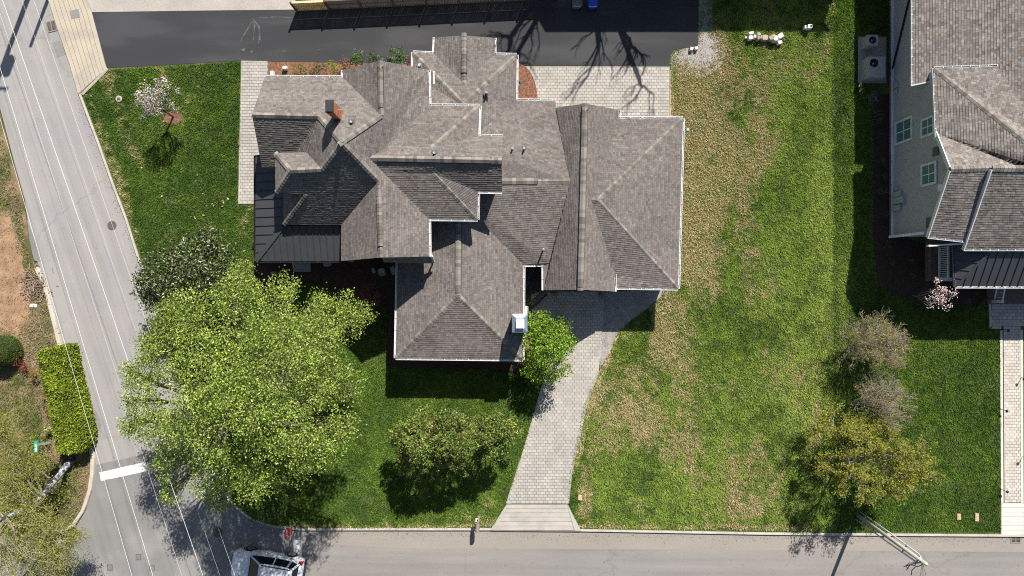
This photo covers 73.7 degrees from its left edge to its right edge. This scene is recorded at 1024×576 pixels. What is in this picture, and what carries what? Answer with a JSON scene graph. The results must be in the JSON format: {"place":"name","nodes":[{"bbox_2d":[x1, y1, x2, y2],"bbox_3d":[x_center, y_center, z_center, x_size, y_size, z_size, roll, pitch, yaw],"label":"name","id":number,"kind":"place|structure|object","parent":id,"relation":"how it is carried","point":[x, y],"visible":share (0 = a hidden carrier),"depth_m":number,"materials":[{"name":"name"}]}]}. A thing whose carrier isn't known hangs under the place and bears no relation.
{"place":"outdoors","nodes":[
{"label":"outdoors","id":0,"kind":"place"},
{"bbox_2d":[0,109,90,534],"bbox_3d":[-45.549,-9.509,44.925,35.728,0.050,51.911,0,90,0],"label":"verge","id":1,"kind":"structure","parent":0,"point":[6,153],"depth_m":44.90,"materials":[{"name":"green plant"}]},
{"bbox_2d":[0,334,22,365],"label":"topiary ball","id":2,"kind":"object","parent":1,"relation":"on","point":[11,348],"visible":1,"depth_m":43.94,"materials":[{"name":"green plant"}]},
{"bbox_2d":[0,215,31,336],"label":"bare clay","id":3,"kind":"structure","parent":1,"relation":"on","point":[7,309],"depth_m":44.89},
{"bbox_2d":[0,498,42,534],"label":"green bush","id":4,"kind":"object","parent":1,"relation":"on","point":[11,511],"visible":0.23,"depth_m":44.06,"materials":[{"name":"green plant"}]},
{"bbox_2d":[0,463,45,504],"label":"green bush","id":5,"kind":"object","parent":1,"relation":"on","point":[20,485],"visible":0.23,"depth_m":44.06,"materials":[{"name":"green plant"}]},
{"bbox_2d":[18,363,27,372],"bbox_3d":[-31.824,5.154,44.557,0.809,0.900,0.803,0,90,0],"label":"barberry","id":6,"kind":"object","parent":1,"relation":"on","point":[21,367],"visible":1,"depth_m":44.38,"materials":[{"name":"red plant"}]},
{"bbox_2d":[27,368,38,378],"bbox_3d":[-31.174,5.651,44.567,0.833,0.880,0.713,35,90,0],"label":"barberry","id":7,"kind":"object","parent":1,"relation":"on","point":[33,375],"visible":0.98,"depth_m":44.35,"materials":[{"name":"orange plant"}]},
{"bbox_2d":[10,446,56,484],"bbox_3d":[-30.864,11.491,44.359,2.556,1.288,2.615,25,90,0],"label":"green bush","id":8,"kind":"object","parent":1,"relation":"on","point":[39,453],"visible":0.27,"depth_m":44.30,"materials":[{"name":"green plant"}]},
{"bbox_2d":[11,262,58,384],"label":"brush litter","id":9,"kind":"object","parent":1,"relation":"on","point":[33,284],"visible":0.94,"depth_m":44.82,"materials":[{"name":"brown plant"}]},
{"bbox_2d":[23,430,50,451],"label":"green bush","id":10,"kind":"object","parent":1,"relation":"on","point":[32,436],"visible":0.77,"depth_m":44.42,"materials":[{"name":"green plant"}]},
{"bbox_2d":[34,438,57,452],"bbox_3d":[-29.134,9.705,43.315,0.586,3.172,0.704,37,90,0],"label":"street name sign","id":11,"kind":"object","parent":1,"relation":"on","point":[36,445],"visible":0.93,"depth_m":41.89,"materials":[{"name":"metal"}]},
{"bbox_2d":[41,424,53,437],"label":"variegated shrub","id":12,"kind":"object","parent":1,"relation":"on","point":[46,430],"visible":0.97,"depth_m":44.41,"materials":[{"name":"yellow plant"}]},
{"bbox_2d":[0,408,96,575],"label":"leaning tree","id":13,"kind":"object","parent":1,"relation":"on","point":[49,553],"visible":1,"depth_m":40.78,"materials":[{"name":"green plant"}]},
{"bbox_2d":[38,470,74,518],"bbox_3d":[-29.447,13.454,44.458,1.686,1.110,3.279,45,90,0],"label":"green bush","id":14,"kind":"object","parent":1,"relation":"on","point":[61,492],"visible":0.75,"depth_m":44.37,"materials":[{"name":"green plant"}]},
{"bbox_2d":[29,267,95,534],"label":"curb","id":15,"kind":"structure","parent":1,"relation":"on","point":[91,451],"depth_m":44.86,"materials":[{"name":"concrete"}]},
{"bbox_2d":[35,342,96,455],"bbox_3d":[-28.790,7.219,44.118,2.413,1.676,7.218,-12,90,0],"label":"clipped hedge","id":16,"kind":"object","parent":1,"relation":"on","point":[69,423],"visible":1,"depth_m":43.67,"materials":[{"name":"green plant"}]},
{"bbox_2d":[48,0,107,94],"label":"apron","id":17,"kind":"object","parent":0,"point":[102,72],"visible":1,"depth_m":44.88,"materials":[{"name":"concrete"}]},
{"bbox_2d":[70,9,79,18],"bbox_3d":[-28.740,-18.012,44.892,0.600,0.036,0.560,-12,90,0],"label":"concrete lid","id":18,"kind":"object","parent":17,"relation":"on","point":[74,14],"visible":1,"depth_m":44.87,"materials":[{"name":"grey concrete"}]},
{"bbox_3d":[-30.150,-23.800,39.500,1.800,11.000,0.585,0,90,0],"label":"utility pole","id":19,"kind":"object","parent":17,"relation":"on","visible":0},
{"bbox_2d":[0,120,131,574],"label":"overhead wire","id":20,"kind":"object","parent":19,"relation":"attached to","point":[65,345],"visible":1,"depth_m":36.99,"materials":[{"name":"metal"}]},
{"bbox_2d":[0,69,152,574],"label":"overhead wire","id":21,"kind":"object","parent":19,"relation":"attached to","point":[76,321],"visible":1,"depth_m":36.59,"materials":[{"name":"metal"}]},
{"bbox_2d":[3,24,181,574],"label":"overhead wire","id":22,"kind":"object","parent":19,"relation":"attached to","point":[91,296],"visible":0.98,"depth_m":38.60,"materials":[{"name":"metal"}]},
{"bbox_2d":[2,0,202,574],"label":"overhead wire","id":23,"kind":"object","parent":19,"relation":"attached to","point":[94,264],"visible":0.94,"depth_m":38.79,"materials":[{"name":"metal"}]},
{"bbox_2d":[22,1,219,574],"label":"overhead wire","id":24,"kind":"object","parent":19,"relation":"attached to","point":[110,257],"visible":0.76,"depth_m":39.20,"materials":[{"name":"metal"}]},
{"bbox_2d":[34,2,234,574],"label":"overhead wire","id":25,"kind":"object","parent":19,"relation":"attached to","point":[120,248],"visible":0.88,"depth_m":39.20,"materials":[{"name":"metal"}]},
{"bbox_2d":[0,0,196,464],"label":"road","id":26,"kind":"structure","parent":0,"point":[101,356],"depth_m":45.00,"materials":[{"name":"grey asphalt"}]},
{"bbox_2d":[27,220,40,261],"bbox_3d":[-31.746,-3.017,45.019,0.632,0.050,2.918,-19,90,0],"label":"kerb","id":27,"kind":"object","parent":26,"relation":"on","point":[35,253],"visible":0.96,"depth_m":44.99,"materials":[{"name":"grey concrete"}]},
{"bbox_2d":[45,20,57,32],"bbox_3d":[-30.339,-17.254,44.983,0.680,0.035,0.740,-14,90,0],"label":"drain grate","id":28,"kind":"object","parent":26,"relation":"on","point":[51,26],"visible":1,"depth_m":44.97,"materials":[{"name":"grey metal"}]},
{"bbox_2d":[52,41,65,56],"bbox_3d":[-29.828,-15.787,45.020,0.667,0.050,1.029,-21,90,0],"label":"asphalt patch","id":29,"kind":"object","parent":26,"relation":"on","point":[58,48],"visible":1,"depth_m":44.99,"materials":[{"name":"grey asphalt"}]},
{"bbox_2d":[92,407,100,430],"bbox_3d":[-27.458,8.570,45.020,0.722,0.050,1.756,-5,90,0],"label":"asphalt patch","id":30,"kind":"object","parent":26,"relation":"on","point":[98,424],"visible":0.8,"depth_m":44.99,"materials":[{"name":"grey asphalt"}]},
{"bbox_2d":[107,221,116,229],"bbox_3d":[-26.364,-4.119,44.985,0.600,0.018,0.600,0,90,0],"label":"manhole cover","id":31,"kind":"object","parent":26,"relation":"on","point":[110,226],"visible":0.98,"depth_m":44.98,"materials":[{"name":"metal"}]},
{"bbox_2d":[0,446,297,575],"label":"junction surface","id":32,"kind":"object","parent":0,"point":[155,529],"visible":0.62,"depth_m":45.00,"materials":[{"name":"grey asphalt"}]},
{"bbox_2d":[100,462,145,480],"bbox_3d":[-25.634,12.096,45.015,3.116,0.050,0.604,-12,90,0],"label":"stop bar","id":33,"kind":"object","parent":32,"relation":"on","point":[126,470],"visible":0.93,"depth_m":44.99,"materials":[{"name":"paint"}]},
{"bbox_2d":[212,527,222,536],"bbox_3d":[-19.410,16.082,44.985,0.680,0.018,0.680,0,90,0],"label":"manhole cover","id":34,"kind":"object","parent":32,"relation":"on","point":[216,532],"visible":0.97,"depth_m":44.98,"materials":[{"name":"metal"}]},
{"bbox_2d":[231,546,306,575],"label":"parked car","id":35,"kind":"object","parent":32,"relation":"on","point":[251,561],"visible":1,"depth_m":43.89,"materials":[{"name":"paint"}]},
{"bbox_2d":[293,540,301,556],"bbox_3d":[-14.123,17.600,45.011,0.560,0.050,1.978,0,90,0],"label":"stop bar","id":36,"kind":"object","parent":32,"relation":"on","point":[297,544],"visible":0.71,"depth_m":44.99,"materials":[{"name":"paint"}]},
{"bbox_2d":[78,93,299,530],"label":"curb","id":37,"kind":"structure","parent":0,"point":[125,217],"depth_m":44.86,"materials":[{"name":"concrete"}]},
{"bbox_2d":[87,0,294,11],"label":"concrete lot","id":38,"kind":"structure","parent":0,"point":[143,5],"depth_m":44.89,"materials":[{"name":"grey concrete"}]},
{"bbox_2d":[238,61,267,203],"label":"path","id":39,"kind":"structure","parent":0,"point":[253,73],"depth_m":44.86,"materials":[{"name":"grey stone"}]},
{"bbox_2d":[378,268,385,275],"bbox_3d":[-8.518,-1.047,44.720,0.478,0.423,0.520,-12,90,0],"label":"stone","id":40,"kind":"object","parent":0,"point":[381,271],"visible":1,"depth_m":44.52,"materials":[{"name":"grey stone"}]},
{"bbox_2d":[92,0,697,67],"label":"driveway","id":41,"kind":"structure","parent":0,"point":[605,33],"depth_m":44.88,"materials":[{"name":"black asphalt"}]},
{"bbox_2d":[252,18,260,43],"bbox_3d":[-16.713,-16.886,44.907,0.400,0.050,1.823,-13,90,0],"label":"scuff mark","id":42,"kind":"object","parent":41,"relation":"on","point":[258,26],"visible":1,"depth_m":44.88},
{"bbox_2d":[289,0,524,11],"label":"board fence","id":43,"kind":"object","parent":41,"relation":"on","point":[321,5],"visible":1,"depth_m":44.43,"materials":[{"name":"brown wood"}]},
{"bbox_2d":[571,0,581,10],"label":"wheelie bin","id":44,"kind":"object","parent":41,"relation":"on","point":[576,4],"visible":1,"depth_m":43.97,"materials":[{"name":"grey plastic"}]},
{"bbox_2d":[587,0,597,10],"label":"wheelie bin","id":45,"kind":"object","parent":41,"relation":"on","point":[592,4],"visible":1,"depth_m":43.96,"materials":[{"name":"blue plastic"}]},
{"bbox_2d":[299,528,491,530],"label":"curb","id":46,"kind":"structure","parent":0,"point":[400,529],"depth_m":44.86,"materials":[{"name":"concrete"}]},
{"bbox_2d":[518,63,536,98],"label":"mulch bed","id":47,"kind":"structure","parent":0,"point":[527,89],"depth_m":44.83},
{"bbox_2d":[491,504,580,531],"bbox_3d":[1.557,15.120,44.945,5.982,0.190,1.829,0,90,0],"label":"apron","id":48,"kind":"object","parent":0,"point":[541,517],"visible":1,"depth_m":44.88,"materials":[{"name":"grey concrete"}]},
{"bbox_2d":[82,0,1023,533],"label":"lawn","id":49,"kind":"structure","parent":0,"point":[874,88],"depth_m":44.90,"materials":[{"name":"plant"}]},
{"bbox_2d":[134,75,180,123],"bbox_3d":[-21.957,-11.686,42.941,3.397,4.134,2.172,-10,90,0],"label":"blossom tree","id":50,"kind":"object","parent":49,"relation":"on","point":[151,98],"visible":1,"depth_m":41.78,"materials":[{"name":"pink plant"}]},
{"bbox_2d":[163,111,183,123],"bbox_3d":[-22.280,-11.207,44.909,1.384,0.050,0.901,0,90,0],"label":"mulch ring","id":51,"kind":"object","parent":49,"relation":"on","point":[167,118],"visible":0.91,"depth_m":44.88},
{"bbox_2d":[128,222,253,320],"bbox_3d":[-19.373,-0.692,41.567,7.961,6.963,5.305,-21,90,0],"label":"evergreen tree","id":52,"kind":"object","parent":49,"relation":"on","point":[183,273],"visible":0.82,"depth_m":40.03,"materials":[{"name":"green plant"}]},
{"bbox_2d":[113,255,379,516],"bbox_3d":[-14.995,5.691,38.114,15.186,13.789,15.005,0,90,0],"label":"spreading tree","id":53,"kind":"object","parent":49,"relation":"on","point":[237,406],"visible":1,"depth_m":35.83,"materials":[{"name":"green plant"}]},
{"bbox_2d":[235,475,296,526],"bbox_3d":[-15.651,13.473,43.596,3.978,2.889,3.485,0,90,0],"label":"rounded shrub","id":54,"kind":"object","parent":49,"relation":"on","point":[261,514],"visible":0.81,"depth_m":43.10,"materials":[{"name":"green plant"}]},
{"bbox_2d":[284,520,298,540],"bbox_3d":[-13.970,15.290,43.475,0.204,2.850,0.758,-6,90,0],"label":"stop sign","id":55,"kind":"object","parent":49,"relation":"on","point":[287,533],"visible":1,"depth_m":42.58,"materials":[{"name":"metal"}]},
{"bbox_2d":[281,350,329,387],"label":"mulch bed trees","id":56,"kind":"object","parent":49,"relation":"on","point":[309,371],"visible":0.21,"depth_m":44.89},
{"bbox_2d":[253,205,395,367],"bbox_3d":[-12.118,-0.284,44.912,13.212,0.050,6.785,25,90,0],"label":"mulch bed","id":57,"kind":"object","parent":49,"relation":"on","point":[350,275],"visible":0.54,"depth_m":44.89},
{"bbox_2d":[346,281,381,321],"bbox_3d":[-9.499,0.932,43.844,2.459,2.318,2.736,0,90,0],"label":"red leaf shrub","id":58,"kind":"object","parent":57,"relation":"on","point":[361,297],"visible":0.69,"depth_m":43.50,"materials":[{"name":"plant"}]},
{"bbox_2d":[268,62,410,74],"bbox_3d":[-11.041,-14.041,44.911,9.954,0.050,1.648,0,90,0],"label":"mulch bed","id":59,"kind":"object","parent":49,"relation":"on","point":[276,68],"visible":0.21,"depth_m":44.89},
{"bbox_2d":[291,63,309,74],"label":"azalea","id":60,"kind":"object","parent":59,"relation":"on","point":[299,66],"visible":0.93,"depth_m":44.45,"materials":[{"name":"orange plant"}]},
{"bbox_2d":[311,61,328,74],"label":"azalea","id":61,"kind":"object","parent":59,"relation":"on","point":[318,66],"visible":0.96,"depth_m":44.23,"materials":[{"name":"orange plant"}]},
{"bbox_2d":[326,60,339,74],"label":"azalea","id":62,"kind":"object","parent":59,"relation":"on","point":[335,67],"visible":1,"depth_m":44.13,"materials":[{"name":"yellow plant"}]},
{"bbox_2d":[338,57,352,68],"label":"azalea","id":63,"kind":"object","parent":59,"relation":"on","point":[347,63],"visible":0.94,"depth_m":44.23,"materials":[{"name":"red plant"}]},
{"bbox_2d":[350,50,364,66],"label":"rhododendron","id":64,"kind":"object","parent":59,"relation":"on","point":[353,58],"visible":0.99,"depth_m":43.74,"materials":[{"name":"green plant"}]},
{"bbox_2d":[366,51,382,63],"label":"rhododendron","id":65,"kind":"object","parent":49,"relation":"on","point":[373,57],"visible":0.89,"depth_m":43.69,"materials":[{"name":"green plant"}]},
{"bbox_2d":[386,45,407,64],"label":"rhododendron","id":66,"kind":"object","parent":49,"relation":"on","point":[401,56],"visible":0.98,"depth_m":43.43,"materials":[{"name":"green plant"}]},
{"bbox_2d":[385,404,440,481],"bbox_3d":[-5.984,9.494,42.316,3.582,5.400,4.905,0,90,0],"label":"evergreen bush","id":67,"kind":"object","parent":49,"relation":"on","point":[421,456],"visible":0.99,"depth_m":40.72,"materials":[{"name":"green plant"}]},
{"bbox_2d":[424,417,476,438],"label":"mulch bed shrubs","id":68,"kind":"object","parent":49,"relation":"on","point":[444,428],"visible":0.01,"depth_m":44.89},
{"bbox_2d":[428,405,479,480],"bbox_3d":[-3.549,9.484,42.252,3.469,5.528,5.110,0,90,0],"label":"evergreen bush","id":69,"kind":"object","parent":68,"relation":"on","point":[442,436],"visible":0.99,"depth_m":40.19,"materials":[{"name":"green plant"}]},
{"bbox_2d":[387,350,535,372],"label":"mulch bed","id":70,"kind":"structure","parent":49,"relation":"on","point":[457,365],"depth_m":44.89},
{"bbox_2d":[252,33,684,360],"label":"house","id":71,"kind":"structure","parent":49,"relation":"on","point":[462,185],"depth_m":40.88,"materials":[{"name":"grey"}]},
{"bbox_2d":[475,516,479,532],"bbox_3d":[-2.210,15.254,44.300,0.280,1.200,0.850,0,90,0],"label":"mailbox","id":72,"kind":"object","parent":49,"relation":"on","point":[477,527],"visible":1,"depth_m":43.80,"materials":[{"name":"white metal"}]},
{"bbox_2d":[466,409,528,461],"bbox_3d":[-0.931,8.869,42.407,3.774,5.209,3.171,-15,90,0],"label":"evergreen bush","id":73,"kind":"object","parent":49,"relation":"on","point":[495,438],"visible":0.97,"depth_m":40.92,"materials":[{"name":"green plant"}]},
{"bbox_2d":[523,326,537,367],"bbox_3d":[1.285,3.840,44.910,1.121,0.050,2.802,0,90,0],"label":"mulch bed corner","id":74,"kind":"object","parent":49,"relation":"on","point":[528,349],"depth_m":44.88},
{"bbox_2d":[519,309,578,388],"bbox_3d":[2.253,3.952,42.799,3.903,4.432,5.304,0,90,0],"label":"lime green tree","id":75,"kind":"object","parent":49,"relation":"on","point":[539,339],"visible":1,"depth_m":41.78,"materials":[{"name":"green plant"}]},
{"bbox_2d":[573,335,618,472],"bbox_3d":[5.268,7.593,44.912,0.765,0.050,9.765,17,90,0],"label":"sand edge","id":76,"kind":"object","parent":49,"relation":"on","point":[598,380],"visible":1,"depth_m":44.89,"materials":[{"name":"beige sand"}]},
{"bbox_2d":[525,66,668,116],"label":"patio","id":77,"kind":"structure","parent":49,"relation":"on","point":[633,91],"depth_m":44.86,"materials":[{"name":"grey stone"}]},
{"bbox_2d":[600,290,661,367],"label":"driveway","id":78,"kind":"structure","parent":49,"relation":"on","point":[621,309],"depth_m":44.89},
{"bbox_2d":[669,69,673,115],"bbox_3d":[10.514,-12.805,44.912,0.330,0.050,3.131,0,90,0],"label":"sand edge","id":79,"kind":"object","parent":49,"relation":"on","point":[671,105],"visible":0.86,"depth_m":44.89,"materials":[{"name":"beige sand"}]},
{"bbox_2d":[671,0,724,76],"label":"gravel strip","id":80,"kind":"object","parent":49,"relation":"on","point":[703,48],"visible":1,"depth_m":44.89,"materials":[{"name":"grey gravel"}]},
{"bbox_2d":[760,35,767,41],"bbox_3d":[16.507,-16.338,44.711,0.447,0.442,0.403,0,90,0],"label":"stone","id":81,"kind":"object","parent":49,"relation":"on","point":[764,38],"visible":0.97,"depth_m":44.50,"materials":[{"name":"beige stone"}]},
{"bbox_2d":[802,24,811,30],"bbox_3d":[19.310,-17.035,44.670,0.440,0.560,0.240,0,90,0],"label":"utility pedestal","id":82,"kind":"object","parent":49,"relation":"on","point":[808,27],"visible":1,"depth_m":44.52,"materials":[{"name":"white plastic"}]},
{"bbox_2d":[826,3,837,16],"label":"sapling","id":83,"kind":"object","parent":49,"relation":"on","point":[831,13],"visible":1,"depth_m":43.75,"materials":[{"name":"green plant"}]},
{"bbox_2d":[858,37,885,82],"bbox_3d":[23.651,-14.979,44.880,1.840,0.140,3.022,0,90,0],"label":"condenser pad","id":84,"kind":"object","parent":49,"relation":"on","point":[879,49],"visible":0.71,"depth_m":44.81,"materials":[{"name":"concrete"}]},
{"bbox_2d":[861,35,877,49],"bbox_3d":[23.252,-15.984,44.405,0.677,0.810,0.677,0,90,0],"label":"air conditioner","id":85,"kind":"object","parent":84,"relation":"on","point":[869,42],"visible":1,"depth_m":44.23,"materials":[{"name":"grey metal"}]},
{"bbox_2d":[861,56,885,80],"bbox_3d":[23.491,-14.244,44.380,1.110,0.860,1.320,0,90,0],"label":"air conditioner","id":86,"kind":"object","parent":84,"relation":"on","point":[873,68],"visible":1,"depth_m":43.95,"materials":[{"name":"grey metal"}]},
{"bbox_2d":[827,308,917,372],"bbox_3d":[22.416,3.309,42.970,5.617,4.127,4.459,0,90,0],"label":"bare tree","id":87,"kind":"object","parent":49,"relation":"on","point":[889,338],"visible":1,"depth_m":42.37,"materials":[{"name":"brown plant"}]},
{"bbox_2d":[866,91,879,106],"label":"grey shrub","id":88,"kind":"object","parent":49,"relation":"on","point":[873,96],"visible":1,"depth_m":44.34,"materials":[{"name":"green plant"}]},
{"bbox_2d":[802,400,947,507],"bbox_3d":[21.964,10.046,42.163,7.760,5.806,6.076,0,90,0],"label":"budding tree","id":89,"kind":"object","parent":49,"relation":"on","point":[900,463],"visible":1,"depth_m":41.44,"materials":[{"name":"green plant"}]},
{"bbox_2d":[850,368,920,438],"bbox_3d":[23.222,7.097,43.026,4.312,4.043,4.212,0,90,0],"label":"bare tree","id":90,"kind":"object","parent":49,"relation":"on","point":[872,399],"visible":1,"depth_m":42.50,"materials":[{"name":"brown plant"}]},
{"bbox_2d":[854,511,927,574],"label":"conduit pole","id":91,"kind":"object","parent":49,"relation":"on","point":[892,540],"visible":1,"depth_m":40.31,"materials":[{"name":"grey wood"}]},
{"bbox_2d":[872,95,991,308],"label":"mulch bed","id":92,"kind":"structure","parent":49,"relation":"on","point":[900,249],"depth_m":44.89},
{"bbox_2d":[913,276,958,311],"bbox_3d":[26.172,0.469,43.041,1.882,3.932,1.926,21,90,0],"label":"pink magnolia","id":93,"kind":"object","parent":92,"relation":"on","point":[937,292],"visible":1,"depth_m":41.67,"materials":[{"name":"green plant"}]},
{"bbox_2d":[888,0,1023,303],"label":"neighbour house","id":94,"kind":"structure","parent":49,"relation":"on","point":[956,132],"depth_m":39.85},
{"bbox_2d":[895,115,912,145],"bbox_3d":[24.785,-9.950,43.200,0.090,1.900,1.500,0,90,0],"label":"window","id":95,"kind":"structure","parent":94,"relation":"in","point":[903,130],"depth_m":43.14,"materials":[{"name":"glass"}]},
{"bbox_2d":[920,115,933,138],"bbox_3d":[24.785,-9.625,40.700,0.090,1.300,1.150,0,90,0],"label":"window","id":96,"kind":"structure","parent":94,"relation":"in","point":[926,127],"depth_m":40.80,"materials":[{"name":"glass"}]},
{"bbox_2d":[920,160,936,186],"bbox_3d":[24.785,-6.775,40.600,0.090,1.500,1.350,0,90,0],"label":"window","id":97,"kind":"structure","parent":94,"relation":"in","point":[928,174],"depth_m":40.61,"materials":[{"name":"glass"}]},
{"bbox_2d":[988,304,1023,502],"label":"walk border","id":98,"kind":"object","parent":49,"relation":"on","point":[1001,397],"visible":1,"depth_m":44.84,"materials":[{"name":"concrete"}]},
{"bbox_2d":[992,304,1023,325],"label":"porch landing","id":99,"kind":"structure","parent":49,"relation":"on","point":[1003,314],"depth_m":44.85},
{"bbox_2d":[1003,321,1020,502],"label":"walk neighbour","id":100,"kind":"structure","parent":49,"relation":"on","point":[1012,416],"depth_m":44.86,"materials":[{"name":"white concrete"}]},
{"bbox_2d":[1001,503,1023,534],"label":"walk slabs","id":101,"kind":"structure","parent":49,"relation":"on","point":[1012,521],"depth_m":44.87,"materials":[{"name":"concrete"}]},
{"bbox_2d":[508,292,603,503],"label":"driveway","id":102,"kind":"structure","parent":0,"point":[544,472],"depth_m":44.86,"materials":[{"name":"grey brick"}]},
{"bbox_2d":[506,385,543,503],"bbox_3d":[0.900,10.178,44.875,0.190,0.050,8.329,17,90,0],"label":"driveway border","id":103,"kind":"object","parent":102,"relation":"on","point":[525,444],"visible":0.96,"depth_m":44.85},
{"bbox_2d":[529,290,547,308],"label":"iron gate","id":104,"kind":"structure","parent":102,"relation":"on","point":[534,303],"depth_m":44.24,"materials":[{"name":"black metal"}]},
{"bbox_2d":[567,371,599,502],"bbox_3d":[4.552,9.771,44.875,0.414,0.050,8.938,13,90,0],"label":"driveway border","id":105,"kind":"object","parent":102,"relation":"on","point":[580,435],"visible":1,"depth_m":44.85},
{"bbox_2d":[298,531,1023,575],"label":"road","id":106,"kind":"structure","parent":0,"point":[323,556],"depth_m":44.99,"materials":[{"name":"grey asphalt"}]},
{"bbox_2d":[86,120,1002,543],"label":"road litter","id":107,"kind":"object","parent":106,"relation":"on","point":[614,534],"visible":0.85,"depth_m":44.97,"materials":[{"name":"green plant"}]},
{"bbox_2d":[320,531,1023,551],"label":"road shoulder","id":108,"kind":"object","parent":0,"point":[499,540],"visible":1,"depth_m":44.99},
{"bbox_2d":[1010,537,1020,543],"bbox_3d":[33.190,16.578,44.983,0.720,0.035,0.520,0,90,0],"label":"drain grate","id":109,"kind":"object","parent":108,"relation":"on","point":[1015,540],"visible":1,"depth_m":44.97,"materials":[{"name":"grey metal"}]},
{"bbox_2d":[580,529,1023,536],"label":"curb","id":110,"kind":"structure","parent":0,"point":[799,533],"depth_m":44.86,"materials":[{"name":"concrete"}]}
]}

